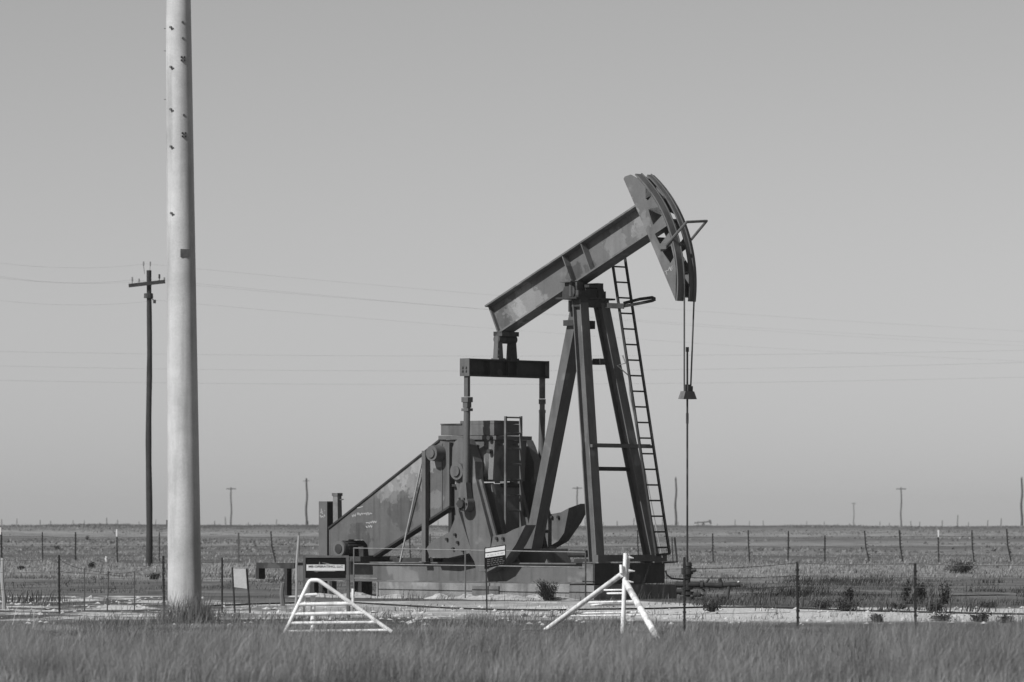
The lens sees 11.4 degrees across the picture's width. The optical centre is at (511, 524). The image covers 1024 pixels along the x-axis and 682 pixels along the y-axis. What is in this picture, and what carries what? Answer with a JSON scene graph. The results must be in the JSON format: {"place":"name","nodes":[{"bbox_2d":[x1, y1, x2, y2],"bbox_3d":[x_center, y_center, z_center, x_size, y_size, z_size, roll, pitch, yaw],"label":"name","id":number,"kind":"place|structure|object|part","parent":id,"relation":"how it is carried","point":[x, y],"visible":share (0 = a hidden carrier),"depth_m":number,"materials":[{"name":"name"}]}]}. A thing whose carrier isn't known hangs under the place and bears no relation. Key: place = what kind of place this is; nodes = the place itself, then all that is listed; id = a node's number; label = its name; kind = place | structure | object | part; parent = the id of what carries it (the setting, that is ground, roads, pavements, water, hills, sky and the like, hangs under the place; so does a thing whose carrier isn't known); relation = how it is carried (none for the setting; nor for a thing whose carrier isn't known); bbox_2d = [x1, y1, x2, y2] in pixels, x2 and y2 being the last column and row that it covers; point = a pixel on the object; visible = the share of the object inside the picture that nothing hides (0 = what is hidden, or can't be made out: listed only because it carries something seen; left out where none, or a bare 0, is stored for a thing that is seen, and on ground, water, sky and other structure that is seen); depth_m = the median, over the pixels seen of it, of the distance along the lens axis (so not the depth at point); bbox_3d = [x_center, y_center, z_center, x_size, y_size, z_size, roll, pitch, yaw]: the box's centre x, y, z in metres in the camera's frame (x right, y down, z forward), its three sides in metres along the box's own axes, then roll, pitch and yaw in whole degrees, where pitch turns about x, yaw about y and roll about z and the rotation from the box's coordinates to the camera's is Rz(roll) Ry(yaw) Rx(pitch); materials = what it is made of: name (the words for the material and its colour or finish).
{"place":"outdoors","nodes":[
{"label":"outdoors","id":0,"kind":"place"},
{"bbox_2d":[319,501,332,554],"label":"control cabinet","id":1,"kind":"object","parent":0,"point":[325,515],"visible":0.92,"depth_m":104.59,"materials":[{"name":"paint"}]},
{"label":"door","id":2,"kind":"part","parent":1,"relation":"part of","materials":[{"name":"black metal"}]},
{"bbox_2d":[332,493,343,522],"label":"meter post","id":3,"kind":"object","parent":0,"point":[337,506],"visible":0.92,"depth_m":103.99,"materials":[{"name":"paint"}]},
{"bbox_2d":[289,592,577,600],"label":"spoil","id":4,"kind":"object","parent":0,"point":[468,596],"visible":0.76,"depth_m":99.52,"materials":[{"name":"grey gravel"}]},
{"bbox_2d":[353,547,585,597],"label":"guard rail","id":5,"kind":"object","parent":4,"relation":"on","point":[354,563],"visible":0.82,"depth_m":99.89,"materials":[{"name":"metal"}]},
{"bbox_2d":[0,601,996,681],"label":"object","id":6,"kind":"object","parent":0,"point":[474,626],"visible":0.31,"depth_m":51.69,"materials":[{"name":"grey plant"}]},
{"bbox_2d":[5,377,1011,384],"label":"overhead wire","id":7,"kind":"object","parent":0,"point":[463,384],"visible":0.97,"depth_m":320.00,"materials":[{"name":"grey metal"}]},
{"bbox_2d":[0,538,1023,681],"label":"tall grass","id":8,"kind":"structure","parent":0,"point":[991,657],"depth_m":46.30,"materials":[{"name":"grey plant"}]},
{"bbox_2d":[0,524,1023,681],"bbox_3d":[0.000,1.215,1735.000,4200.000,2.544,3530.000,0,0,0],"label":"ground","id":9,"kind":"structure","parent":0,"point":[838,540],"depth_m":137.48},
{"bbox_2d":[0,558,5,608],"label":"stake","id":10,"kind":"object","parent":9,"relation":"on","point":[2,586],"visible":0.91,"depth_m":87.97,"materials":[{"name":"metal"}]},
{"bbox_2d":[22,626,37,636],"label":"weed clump","id":11,"kind":"object","parent":9,"relation":"on","point":[30,631],"visible":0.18,"depth_m":65.96,"materials":[{"name":"grey plant"}]},
{"bbox_2d":[61,627,83,636],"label":"weed clump","id":12,"kind":"object","parent":9,"relation":"on","point":[71,631],"visible":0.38,"depth_m":65.99,"materials":[{"name":"grey plant"}]},
{"bbox_2d":[87,562,96,568],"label":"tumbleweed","id":13,"kind":"object","parent":9,"relation":"on","point":[91,565],"visible":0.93,"depth_m":165.70,"materials":[{"name":"grey plant"}]},
{"bbox_2d":[0,555,222,613],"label":"wire fence","id":14,"kind":"object","parent":9,"relation":"on","point":[108,574],"visible":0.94,"depth_m":84.01,"materials":[{"name":"metal"}]},
{"bbox_2d":[129,262,164,565],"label":"utility pole","id":15,"kind":"object","parent":9,"relation":"on","point":[148,295],"visible":0.97,"depth_m":172.92,"materials":[{"name":"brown wood"}]},
{"bbox_2d":[158,300,1006,360],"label":"overhead wire","id":16,"kind":"object","parent":15,"relation":"attached to","point":[557,333],"visible":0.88,"depth_m":199.22,"materials":[{"name":"grey metal"}]},
{"bbox_2d":[163,265,1014,330],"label":"overhead wire","id":17,"kind":"object","parent":15,"relation":"attached to","point":[637,306],"visible":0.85,"depth_m":195.34,"materials":[{"name":"grey metal"}]},
{"bbox_2d":[165,280,1014,345],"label":"overhead wire","id":18,"kind":"object","parent":15,"relation":"attached to","point":[559,315],"visible":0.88,"depth_m":204.78,"materials":[{"name":"grey metal"}]},
{"bbox_2d":[196,285,1015,341],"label":"overhead wire","id":19,"kind":"object","parent":15,"relation":"attached to","point":[613,318],"visible":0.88,"depth_m":205.03,"materials":[{"name":"grey metal"}]},
{"bbox_2d":[148,573,159,579],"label":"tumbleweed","id":20,"kind":"object","parent":9,"relation":"on","point":[153,575],"visible":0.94,"depth_m":133.28,"materials":[{"name":"grey plant"}]},
{"bbox_2d":[164,0,201,616],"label":"utility pole","id":21,"kind":"object","parent":9,"relation":"on","point":[183,556],"visible":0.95,"depth_m":75.81,"materials":[{"name":"metal"}]},
{"bbox_2d":[136,588,255,623],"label":"weed clump","id":22,"kind":"object","parent":9,"relation":"on","point":[183,612],"visible":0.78,"depth_m":74.17,"materials":[{"name":"grey plant"}]},
{"bbox_2d":[173,589,224,623],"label":"weed clump","id":23,"kind":"object","parent":9,"relation":"on","point":[203,615],"visible":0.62,"depth_m":74.16,"materials":[{"name":"grey plant"}]},
{"bbox_2d":[226,487,235,524],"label":"utility pole","id":24,"kind":"object","parent":9,"relation":"on","point":[230,488],"visible":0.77,"depth_m":1349.85,"materials":[{"name":"grey wood"}]},
{"bbox_2d":[231,567,250,612],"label":"blank sign","id":25,"kind":"object","parent":9,"relation":"on","point":[239,576],"visible":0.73,"depth_m":83.98,"materials":[{"name":"metal"}]},
{"bbox_2d":[279,583,284,605],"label":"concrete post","id":26,"kind":"object","parent":9,"relation":"on","point":[282,586],"visible":0.87,"depth_m":91.97,"materials":[{"name":"grey concrete"}]},
{"bbox_2d":[294,535,299,605],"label":"stake","id":27,"kind":"object","parent":9,"relation":"on","point":[296,579],"visible":0.93,"depth_m":91.99,"materials":[{"name":"metal"}]},
{"bbox_2d":[305,478,307,524],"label":"utility pole","id":28,"kind":"object","parent":9,"relation":"on","point":[306,515],"visible":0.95,"depth_m":639.90,"materials":[{"name":"grey wood"}]},
{"bbox_2d":[303,555,349,617],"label":"name sign","id":29,"kind":"object","parent":9,"relation":"on","point":[329,567],"visible":1,"depth_m":78.98,"materials":[{"name":"metal"}]},
{"bbox_2d":[283,578,392,632],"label":"pipe wing","id":30,"kind":"structure","parent":9,"relation":"on","point":[312,613],"depth_m":67.58,"materials":[{"name":"white metal"}]},
{"bbox_2d":[434,616,465,627],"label":"weed clump","id":31,"kind":"object","parent":9,"relation":"on","point":[449,622],"visible":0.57,"depth_m":71.48,"materials":[{"name":"grey plant"}]},
{"bbox_2d":[448,610,511,626],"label":"weed clump","id":32,"kind":"object","parent":9,"relation":"on","point":[482,620],"visible":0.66,"depth_m":72.45,"materials":[{"name":"grey plant"}]},
{"bbox_2d":[484,545,505,611],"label":"warning sign","id":33,"kind":"object","parent":9,"relation":"on","point":[495,556],"visible":0.99,"depth_m":85.99,"materials":[{"name":"metal"}]},
{"bbox_2d":[0,527,1023,562],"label":"wire fence","id":34,"kind":"object","parent":9,"relation":"on","point":[299,555],"visible":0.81,"depth_m":193.96,"materials":[{"name":"metal"}]},
{"bbox_2d":[0,523,1023,552],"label":"scrub","id":35,"kind":"object","parent":9,"relation":"on","point":[209,541],"visible":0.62,"depth_m":363.20,"materials":[{"name":"grey plant"}]},
{"bbox_2d":[0,572,1023,611],"bbox_3d":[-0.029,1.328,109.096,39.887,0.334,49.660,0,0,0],"label":"dark scrub","id":36,"kind":"object","parent":9,"relation":"on","point":[790,579],"visible":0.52,"depth_m":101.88,"materials":[{"name":"black plant"}]},
{"bbox_2d":[0,591,1023,626],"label":"sparse weeds","id":37,"kind":"object","parent":9,"relation":"on","point":[387,617],"visible":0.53,"depth_m":79.69,"materials":[{"name":"grey plant"}]},
{"bbox_2d":[0,595,1023,624],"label":"loose rocks","id":38,"kind":"object","parent":9,"relation":"on","point":[523,613],"visible":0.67,"depth_m":83.06,"materials":[{"name":"stone"}]},
{"bbox_2d":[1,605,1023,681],"bbox_3d":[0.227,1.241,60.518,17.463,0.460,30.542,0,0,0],"label":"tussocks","id":39,"kind":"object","parent":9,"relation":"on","point":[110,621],"visible":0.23,"depth_m":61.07,"materials":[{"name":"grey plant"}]},
{"bbox_2d":[376,582,676,599],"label":"concrete footing","id":40,"kind":"object","parent":9,"relation":"on","point":[571,590],"visible":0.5,"depth_m":99.97,"materials":[{"name":"grey concrete"}]},
{"bbox_2d":[255,173,707,595],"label":"pump jack","id":41,"kind":"object","parent":40,"relation":"on","point":[422,491],"visible":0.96,"depth_m":100.51,"materials":[{"name":"paint"}]},
{"bbox_2d":[533,578,559,600],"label":"bush","id":42,"kind":"object","parent":9,"relation":"on","point":[545,593],"visible":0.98,"depth_m":97.35,"materials":[{"name":"grey plant"}]},
{"bbox_2d":[572,487,581,504],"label":"utility pole","id":43,"kind":"object","parent":9,"relation":"on","point":[577,488],"visible":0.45,"depth_m":1349.85,"materials":[{"name":"grey wood"}]},
{"bbox_2d":[257,587,898,605],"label":"pad weeds","id":44,"kind":"object","parent":9,"relation":"on","point":[595,600],"visible":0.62,"depth_m":97.32,"materials":[{"name":"grey plant"}]},
{"bbox_2d":[544,553,658,637],"bbox_3d":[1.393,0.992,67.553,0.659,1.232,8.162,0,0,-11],"label":"pipe wing","id":45,"kind":"structure","parent":9,"relation":"on","point":[625,570],"depth_m":67.13,"materials":[{"name":"white metal"}]},
{"bbox_2d":[599,614,620,627],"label":"weed clump","id":46,"kind":"object","parent":9,"relation":"on","point":[612,619],"visible":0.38,"depth_m":71.77,"materials":[{"name":"grey plant"}]},
{"bbox_2d":[210,601,1023,614],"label":"poly pipe","id":47,"kind":"object","parent":9,"relation":"on","point":[631,608],"visible":0.76,"depth_m":88.07,"materials":[{"name":"black plastic"}]},
{"bbox_2d":[674,477,676,524],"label":"utility pole","id":48,"kind":"object","parent":9,"relation":"on","point":[675,509],"visible":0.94,"depth_m":639.89,"materials":[{"name":"grey wood"}]},
{"bbox_2d":[694,520,711,525],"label":"pump jack","id":49,"kind":"object","parent":9,"relation":"on","point":[704,522],"visible":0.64,"depth_m":1499.75,"materials":[{"name":"metal"}]},
{"bbox_2d":[676,562,740,599],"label":"wellhead","id":50,"kind":"object","parent":9,"relation":"on","point":[691,585],"visible":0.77,"depth_m":98.18,"materials":[{"name":"metal"}]},
{"bbox_2d":[665,570,687,579],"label":"hose","id":51,"kind":"object","parent":50,"relation":"attached to","point":[667,575],"visible":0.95,"depth_m":97.54,"materials":[{"name":"black rubber"}]},
{"bbox_2d":[698,599,724,611],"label":"bush","id":52,"kind":"object","parent":9,"relation":"on","point":[711,607],"visible":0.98,"depth_m":85.23,"materials":[{"name":"grey plant"}]},
{"bbox_2d":[807,599,838,608],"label":"bush","id":53,"kind":"object","parent":9,"relation":"on","point":[825,604],"visible":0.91,"depth_m":87.15,"materials":[{"name":"grey plant"}]},
{"bbox_2d":[833,598,860,610],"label":"bush","id":54,"kind":"object","parent":9,"relation":"on","point":[845,607],"visible":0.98,"depth_m":85.22,"materials":[{"name":"grey plant"}]},
{"bbox_2d":[843,586,855,600],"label":"weed","id":55,"kind":"object","parent":9,"relation":"on","point":[848,591],"visible":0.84,"depth_m":96.65,"materials":[{"name":"black plant"}]},
{"bbox_2d":[683,557,1023,630],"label":"wire fence","id":56,"kind":"object","parent":9,"relation":"on","point":[915,585],"visible":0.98,"depth_m":68.01,"materials":[{"name":"metal"}]},
{"bbox_2d":[868,613,884,622],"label":"bush","id":57,"kind":"object","parent":9,"relation":"on","point":[880,617],"visible":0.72,"depth_m":74.79,"materials":[{"name":"grey plant"}]},
{"bbox_2d":[890,602,906,608],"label":"bush","id":58,"kind":"object","parent":9,"relation":"on","point":[900,605],"visible":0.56,"depth_m":87.17,"materials":[{"name":"grey plant"}]},
{"bbox_2d":[896,487,905,525],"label":"utility pole","id":59,"kind":"object","parent":9,"relation":"on","point":[900,488],"visible":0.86,"depth_m":1349.83,"materials":[{"name":"grey wood"}]},
{"bbox_2d":[899,576,911,603],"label":"weed","id":60,"kind":"object","parent":9,"relation":"on","point":[907,589],"visible":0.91,"depth_m":92.77,"materials":[{"name":"black plant"}]},
{"bbox_2d":[917,582,927,599],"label":"weed","id":61,"kind":"object","parent":9,"relation":"on","point":[919,595],"visible":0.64,"depth_m":98.28,"materials":[{"name":"black plant"}]},
{"bbox_2d":[919,600,944,611],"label":"bush","id":62,"kind":"object","parent":9,"relation":"on","point":[937,607],"visible":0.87,"depth_m":84.63,"materials":[{"name":"grey plant"}]},
{"bbox_2d":[928,610,955,620],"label":"bush","id":63,"kind":"object","parent":9,"relation":"on","point":[941,616],"visible":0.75,"depth_m":75.78,"materials":[{"name":"grey plant"}]},
{"bbox_2d":[939,580,951,603],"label":"weed","id":64,"kind":"object","parent":9,"relation":"on","point":[945,597],"visible":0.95,"depth_m":92.79,"materials":[{"name":"black plant"}]},
{"bbox_2d":[944,558,980,573],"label":"bush","id":65,"kind":"object","parent":9,"relation":"on","point":[965,569],"visible":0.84,"depth_m":149.89,"materials":[{"name":"grey plant"}]},
{"bbox_2d":[964,610,991,621],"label":"bush","id":66,"kind":"object","parent":9,"relation":"on","point":[978,616],"visible":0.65,"depth_m":75.25,"materials":[{"name":"grey plant"}]},
{"bbox_2d":[979,601,998,607],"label":"bush","id":67,"kind":"object","parent":9,"relation":"on","point":[993,605],"visible":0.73,"depth_m":88.49,"materials":[{"name":"grey plant"}]},
{"bbox_2d":[996,614,1014,622],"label":"bush","id":68,"kind":"object","parent":9,"relation":"on","point":[1004,618],"visible":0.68,"depth_m":74.28,"materials":[{"name":"grey plant"}]},
{"bbox_2d":[1020,477,1022,525],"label":"utility pole","id":69,"kind":"object","parent":9,"relation":"on","point":[1021,510],"visible":0.97,"depth_m":639.89,"materials":[{"name":"grey wood"}]},
{"bbox_2d":[0,550,1023,577],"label":"dry grass","id":70,"kind":"structure","parent":0,"point":[779,561],"depth_m":180.94,"materials":[{"name":"grey plant"}]},
{"bbox_2d":[0,0,1023,526],"label":"sky","id":71,"kind":"structure","parent":0,"point":[861,162],"materials":[{"name":"grey"}]},
{"bbox_2d":[50,350,1016,355],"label":"overhead wire","id":72,"kind":"object","parent":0,"point":[644,355],"visible":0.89,"depth_m":320.00,"materials":[{"name":"grey metal"}]}
]}

